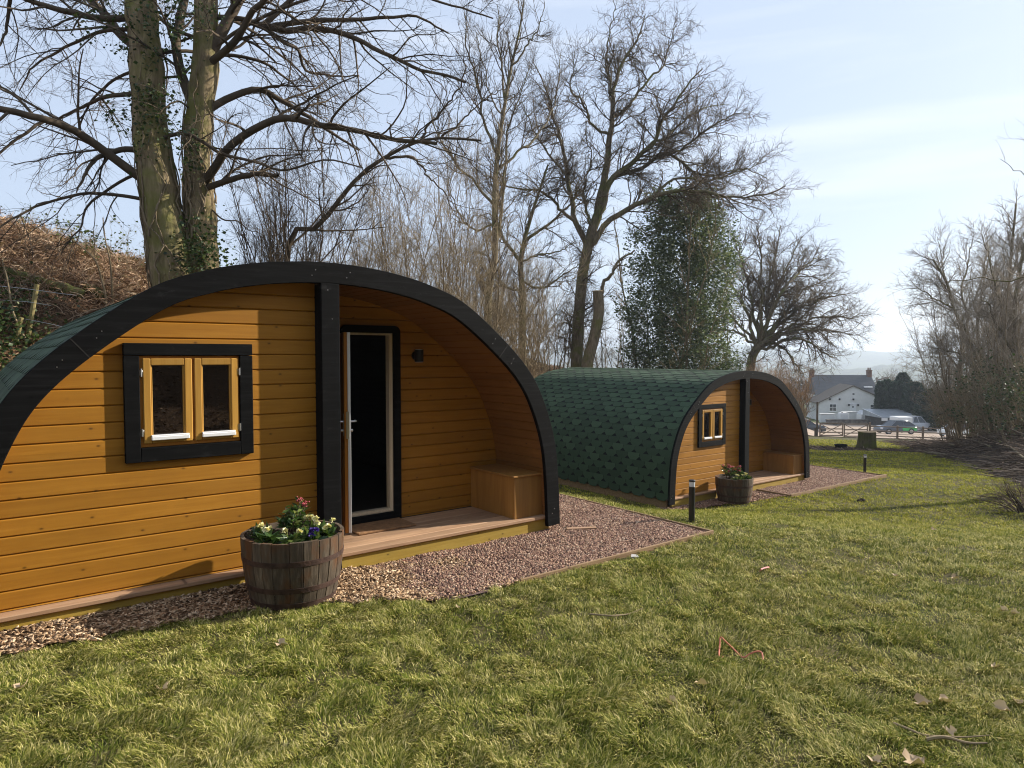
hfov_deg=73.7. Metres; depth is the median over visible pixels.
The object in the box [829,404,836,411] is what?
window
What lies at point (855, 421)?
garden wall
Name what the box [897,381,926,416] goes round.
conifer
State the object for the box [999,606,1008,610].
dry leaf
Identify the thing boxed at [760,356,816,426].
shrub
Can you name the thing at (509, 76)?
tree
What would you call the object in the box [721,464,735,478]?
flowering shrub
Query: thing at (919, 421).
van
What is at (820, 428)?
field gate
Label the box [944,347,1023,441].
shrub
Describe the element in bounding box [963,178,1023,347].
tree
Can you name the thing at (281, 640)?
dry leaf
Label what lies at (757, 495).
wood chips
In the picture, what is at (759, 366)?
shrub
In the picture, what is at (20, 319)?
fence stake
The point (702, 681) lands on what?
dry leaf
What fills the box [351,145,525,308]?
shrub
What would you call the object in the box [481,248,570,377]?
shrub
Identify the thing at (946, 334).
shrub
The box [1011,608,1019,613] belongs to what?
dry leaf
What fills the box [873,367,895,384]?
tree
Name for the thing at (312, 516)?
flower
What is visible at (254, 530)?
flower
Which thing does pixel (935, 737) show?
twig
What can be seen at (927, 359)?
tree
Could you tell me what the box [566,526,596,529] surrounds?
loose plank
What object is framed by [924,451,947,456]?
log
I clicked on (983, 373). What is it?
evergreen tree
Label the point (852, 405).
door
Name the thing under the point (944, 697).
dry leaf
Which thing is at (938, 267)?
tree
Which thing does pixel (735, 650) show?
bent wire
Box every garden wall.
[819,413,834,421]
[825,419,868,424]
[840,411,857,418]
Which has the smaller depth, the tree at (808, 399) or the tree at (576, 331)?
the tree at (576, 331)
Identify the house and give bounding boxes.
[806,367,874,419]
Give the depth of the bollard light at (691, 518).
7.57 m
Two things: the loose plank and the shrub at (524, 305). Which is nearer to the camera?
the loose plank
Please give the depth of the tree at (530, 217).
24.27 m
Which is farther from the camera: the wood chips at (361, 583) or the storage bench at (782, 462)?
the storage bench at (782, 462)
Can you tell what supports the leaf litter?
on the ground at (60, 318)
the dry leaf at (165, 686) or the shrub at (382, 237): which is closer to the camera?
the dry leaf at (165, 686)
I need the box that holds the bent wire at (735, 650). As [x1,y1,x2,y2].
[718,637,763,658]
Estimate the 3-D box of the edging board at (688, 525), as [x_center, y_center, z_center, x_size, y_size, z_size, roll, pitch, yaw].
[1.334,1.536,7.902,0.028,0.160,2.330,-4,4,-37]
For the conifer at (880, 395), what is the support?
on the ground at (60, 318)
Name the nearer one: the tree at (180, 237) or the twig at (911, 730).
the twig at (911, 730)
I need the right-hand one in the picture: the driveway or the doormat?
the driveway
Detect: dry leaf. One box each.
[11,679,27,688]
[156,681,168,689]
[275,638,286,645]
[665,695,677,707]
[695,678,706,684]
[867,754,881,762]
[902,748,925,764]
[914,693,931,704]
[939,694,952,701]
[943,725,956,735]
[993,699,1010,710]
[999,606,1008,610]
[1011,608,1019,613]
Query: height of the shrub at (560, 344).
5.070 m
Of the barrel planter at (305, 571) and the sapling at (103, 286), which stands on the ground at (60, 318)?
the sapling at (103, 286)
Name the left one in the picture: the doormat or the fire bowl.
the doormat
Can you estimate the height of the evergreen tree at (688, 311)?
12.878 m
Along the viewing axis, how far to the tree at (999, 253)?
15.40 m
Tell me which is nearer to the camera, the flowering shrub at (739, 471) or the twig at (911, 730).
the twig at (911, 730)
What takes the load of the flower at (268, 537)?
in the barrel planter at (305, 571)
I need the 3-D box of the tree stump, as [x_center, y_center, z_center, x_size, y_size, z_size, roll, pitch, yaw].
[17.088,2.748,32.833,1.129,0.933,1.034,0,2,0]
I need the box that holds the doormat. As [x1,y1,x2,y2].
[352,517,415,535]
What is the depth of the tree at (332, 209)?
13.06 m
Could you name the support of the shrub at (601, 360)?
on the ground at (60, 318)
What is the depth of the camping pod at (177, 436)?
5.29 m
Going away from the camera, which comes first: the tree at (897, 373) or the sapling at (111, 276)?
the sapling at (111, 276)
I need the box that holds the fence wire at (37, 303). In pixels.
[2,286,70,326]
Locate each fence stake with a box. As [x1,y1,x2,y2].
[14,317,23,342]
[25,284,38,338]
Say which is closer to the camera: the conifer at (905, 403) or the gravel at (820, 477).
the gravel at (820, 477)
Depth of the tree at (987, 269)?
30.82 m
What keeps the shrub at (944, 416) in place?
on the ground at (60, 318)
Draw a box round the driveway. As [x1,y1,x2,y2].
[807,422,965,439]
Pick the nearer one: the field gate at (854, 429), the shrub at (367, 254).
the shrub at (367, 254)
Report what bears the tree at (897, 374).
on the ground at (60, 318)
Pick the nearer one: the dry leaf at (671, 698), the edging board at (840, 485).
the dry leaf at (671, 698)
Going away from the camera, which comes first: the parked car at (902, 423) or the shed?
the parked car at (902, 423)
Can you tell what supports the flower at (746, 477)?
in the barrel planter at (728, 489)
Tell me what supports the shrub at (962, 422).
on the ground at (60, 318)
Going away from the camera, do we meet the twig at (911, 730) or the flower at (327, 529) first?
the twig at (911, 730)
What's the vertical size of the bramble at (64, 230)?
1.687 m
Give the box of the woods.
[781,376,953,399]
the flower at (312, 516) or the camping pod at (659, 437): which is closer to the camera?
the flower at (312, 516)
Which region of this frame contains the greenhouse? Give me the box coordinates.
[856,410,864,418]
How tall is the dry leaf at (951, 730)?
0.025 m
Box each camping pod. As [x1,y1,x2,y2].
[0,261,559,630]
[534,367,809,506]
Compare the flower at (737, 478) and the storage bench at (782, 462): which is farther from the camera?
the storage bench at (782, 462)
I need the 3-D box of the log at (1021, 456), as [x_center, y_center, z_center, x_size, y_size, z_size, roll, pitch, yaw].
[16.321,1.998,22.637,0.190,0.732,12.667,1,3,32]
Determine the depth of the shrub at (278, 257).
13.12 m
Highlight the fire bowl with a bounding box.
[834,444,847,447]
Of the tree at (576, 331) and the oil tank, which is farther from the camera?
the oil tank
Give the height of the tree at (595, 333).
6.109 m
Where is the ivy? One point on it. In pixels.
(27, 340)
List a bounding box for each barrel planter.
[240,520,343,610]
[715,474,753,503]
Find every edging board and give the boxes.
[519,530,713,581]
[560,494,709,530]
[756,489,789,496]
[790,474,886,496]
[811,465,883,474]
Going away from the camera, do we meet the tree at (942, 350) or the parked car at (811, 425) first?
the tree at (942, 350)
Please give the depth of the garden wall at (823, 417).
96.29 m
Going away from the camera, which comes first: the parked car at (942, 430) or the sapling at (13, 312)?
the sapling at (13, 312)
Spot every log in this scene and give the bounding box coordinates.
[0,267,85,299]
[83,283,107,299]
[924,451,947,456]
[991,436,1023,458]
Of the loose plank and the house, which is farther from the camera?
the house
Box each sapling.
[0,255,27,343]
[55,231,106,306]
[102,216,113,303]
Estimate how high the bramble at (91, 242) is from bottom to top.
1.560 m
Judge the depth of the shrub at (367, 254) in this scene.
20.70 m
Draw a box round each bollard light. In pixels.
[688,479,694,521]
[863,454,866,471]
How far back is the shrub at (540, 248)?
31.51 m
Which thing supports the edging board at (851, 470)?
on the ground at (60, 318)
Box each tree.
[0,0,522,314]
[222,12,538,265]
[416,0,586,325]
[451,147,605,365]
[455,0,821,366]
[581,250,639,367]
[606,147,754,369]
[693,198,883,388]
[792,383,817,417]
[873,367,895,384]
[881,362,916,379]
[884,209,1004,437]
[889,368,920,381]
[890,312,983,436]
[915,227,1023,432]
[935,120,1023,302]
[943,213,1023,431]
[956,217,1019,393]
[962,331,1019,429]
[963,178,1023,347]
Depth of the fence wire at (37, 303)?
10.59 m
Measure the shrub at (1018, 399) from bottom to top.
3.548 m
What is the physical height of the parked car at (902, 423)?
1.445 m
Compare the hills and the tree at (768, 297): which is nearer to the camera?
the tree at (768, 297)
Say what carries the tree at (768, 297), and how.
on the ground at (60, 318)
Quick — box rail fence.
[869,422,964,439]
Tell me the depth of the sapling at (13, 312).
10.51 m
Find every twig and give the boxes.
[589,608,642,615]
[893,722,988,737]
[925,735,987,744]
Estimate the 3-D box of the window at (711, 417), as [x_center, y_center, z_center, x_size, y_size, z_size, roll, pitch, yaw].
[3.973,0.819,13.650,0.868,0.836,0.127,-2,3,-37]
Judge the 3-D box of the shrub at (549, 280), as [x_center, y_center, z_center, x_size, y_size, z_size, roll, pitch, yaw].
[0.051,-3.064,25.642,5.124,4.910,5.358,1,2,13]
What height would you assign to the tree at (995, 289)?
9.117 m
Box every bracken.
[0,207,543,376]
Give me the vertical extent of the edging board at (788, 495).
0.160 m
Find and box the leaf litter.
[0,231,565,373]
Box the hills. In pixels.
[528,344,970,386]
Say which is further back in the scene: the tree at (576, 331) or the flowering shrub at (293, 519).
the tree at (576, 331)
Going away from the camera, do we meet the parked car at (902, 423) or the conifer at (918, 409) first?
the parked car at (902, 423)
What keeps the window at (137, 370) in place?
in the camping pod at (177, 436)
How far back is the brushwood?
23.71 m
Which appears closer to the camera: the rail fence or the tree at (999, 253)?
the tree at (999, 253)
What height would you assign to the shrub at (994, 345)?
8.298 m
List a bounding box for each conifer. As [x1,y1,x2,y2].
[873,380,888,408]
[884,379,892,408]
[892,381,907,409]
[894,372,912,409]
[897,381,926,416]
[911,388,939,421]
[927,397,956,430]
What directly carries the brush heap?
on the ground at (60, 318)
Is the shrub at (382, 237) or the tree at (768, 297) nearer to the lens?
the shrub at (382, 237)
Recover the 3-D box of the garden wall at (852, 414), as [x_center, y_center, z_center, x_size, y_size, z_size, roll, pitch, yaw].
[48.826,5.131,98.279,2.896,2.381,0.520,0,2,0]
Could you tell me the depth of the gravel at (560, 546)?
6.33 m
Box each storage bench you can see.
[470,463,541,518]
[763,451,802,474]
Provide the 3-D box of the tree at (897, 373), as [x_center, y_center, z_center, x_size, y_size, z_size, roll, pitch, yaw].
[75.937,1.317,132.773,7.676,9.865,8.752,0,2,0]
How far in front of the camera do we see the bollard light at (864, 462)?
16.85 m
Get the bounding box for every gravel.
[370,494,705,601]
[761,465,878,494]
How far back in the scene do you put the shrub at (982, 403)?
27.10 m
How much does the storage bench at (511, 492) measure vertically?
0.436 m
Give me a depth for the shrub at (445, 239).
17.84 m
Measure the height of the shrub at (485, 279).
4.953 m
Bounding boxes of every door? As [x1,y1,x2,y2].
[340,332,356,532]
[850,403,856,410]
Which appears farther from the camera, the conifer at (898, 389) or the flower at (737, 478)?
the conifer at (898, 389)
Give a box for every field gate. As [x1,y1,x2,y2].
[819,423,842,435]
[844,423,867,436]
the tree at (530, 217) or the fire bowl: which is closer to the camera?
the tree at (530, 217)
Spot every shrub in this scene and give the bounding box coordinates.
[210,94,379,264]
[275,496,311,534]
[309,164,394,268]
[327,79,569,348]
[336,202,518,305]
[339,148,468,284]
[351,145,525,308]
[401,211,541,332]
[408,206,627,373]
[430,220,561,345]
[460,247,583,364]
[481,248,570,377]
[505,257,609,371]
[534,272,659,367]
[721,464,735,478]
[731,353,810,402]
[734,465,743,475]
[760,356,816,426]
[892,267,1022,443]
[893,288,995,441]
[915,252,1021,435]
[915,368,1004,442]
[919,224,1023,438]
[922,380,978,441]
[924,242,1023,440]
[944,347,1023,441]
[956,342,1023,446]
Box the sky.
[0,0,1023,351]
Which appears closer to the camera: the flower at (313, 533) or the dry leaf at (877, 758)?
the dry leaf at (877, 758)
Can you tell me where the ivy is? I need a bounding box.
[0,261,79,369]
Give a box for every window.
[122,343,253,463]
[697,403,725,447]
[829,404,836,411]
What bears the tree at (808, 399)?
on the ground at (60, 318)
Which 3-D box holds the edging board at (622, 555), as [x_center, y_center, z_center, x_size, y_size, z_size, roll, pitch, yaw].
[1.056,1.599,6.192,2.505,0.160,0.023,-2,3,-38]
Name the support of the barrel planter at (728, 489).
on the wood chips at (757, 495)
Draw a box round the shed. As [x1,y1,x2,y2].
[863,409,912,425]
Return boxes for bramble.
[1,202,104,248]
[46,215,148,275]
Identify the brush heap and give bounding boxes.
[962,470,1023,516]
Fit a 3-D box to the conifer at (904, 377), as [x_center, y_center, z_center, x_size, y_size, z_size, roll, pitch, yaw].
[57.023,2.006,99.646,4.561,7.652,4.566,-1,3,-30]
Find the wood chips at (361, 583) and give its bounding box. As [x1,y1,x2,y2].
[0,553,517,654]
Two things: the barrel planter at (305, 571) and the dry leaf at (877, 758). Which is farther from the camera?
the barrel planter at (305, 571)
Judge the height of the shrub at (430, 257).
5.518 m
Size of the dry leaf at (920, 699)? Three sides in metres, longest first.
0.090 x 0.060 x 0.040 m
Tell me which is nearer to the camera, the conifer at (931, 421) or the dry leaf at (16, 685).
the dry leaf at (16, 685)
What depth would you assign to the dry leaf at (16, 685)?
3.42 m
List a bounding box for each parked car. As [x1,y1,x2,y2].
[805,418,826,431]
[873,420,917,433]
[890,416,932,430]
[937,426,968,435]
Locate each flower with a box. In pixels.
[246,520,280,540]
[253,524,284,543]
[276,528,305,543]
[293,526,327,541]
[300,514,322,533]
[313,518,344,537]
[731,474,743,479]
[743,472,751,479]
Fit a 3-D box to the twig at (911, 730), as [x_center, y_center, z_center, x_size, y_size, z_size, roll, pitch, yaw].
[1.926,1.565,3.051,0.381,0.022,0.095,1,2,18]
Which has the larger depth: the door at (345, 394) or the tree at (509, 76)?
the tree at (509, 76)
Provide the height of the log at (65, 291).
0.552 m
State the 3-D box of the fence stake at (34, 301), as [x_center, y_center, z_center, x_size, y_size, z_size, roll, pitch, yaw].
[-7.490,-1.086,10.647,0.254,0.948,0.072,0,2,0]
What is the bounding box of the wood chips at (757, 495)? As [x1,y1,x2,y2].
[658,490,786,509]
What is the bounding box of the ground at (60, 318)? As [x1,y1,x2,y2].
[0,234,1023,767]
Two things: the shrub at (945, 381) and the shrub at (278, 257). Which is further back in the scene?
the shrub at (945, 381)
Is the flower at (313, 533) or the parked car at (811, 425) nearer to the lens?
the flower at (313, 533)
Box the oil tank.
[838,412,848,418]
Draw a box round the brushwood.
[809,418,1023,492]
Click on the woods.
(877, 379)
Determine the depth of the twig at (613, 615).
4.48 m
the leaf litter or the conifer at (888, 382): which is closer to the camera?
the leaf litter
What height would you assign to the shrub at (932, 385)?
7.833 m
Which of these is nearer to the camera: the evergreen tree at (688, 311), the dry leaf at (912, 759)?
the dry leaf at (912, 759)
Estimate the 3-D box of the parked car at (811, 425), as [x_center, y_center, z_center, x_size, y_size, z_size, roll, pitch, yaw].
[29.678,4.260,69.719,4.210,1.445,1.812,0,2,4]
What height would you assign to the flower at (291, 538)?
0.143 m
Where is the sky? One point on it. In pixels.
(899, 109)
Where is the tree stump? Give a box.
[856,431,876,448]
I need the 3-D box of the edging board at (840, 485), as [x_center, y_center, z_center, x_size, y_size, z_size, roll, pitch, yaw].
[7.282,2.274,15.054,3.986,0.160,0.035,-2,2,-36]
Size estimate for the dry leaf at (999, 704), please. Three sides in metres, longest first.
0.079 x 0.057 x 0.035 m

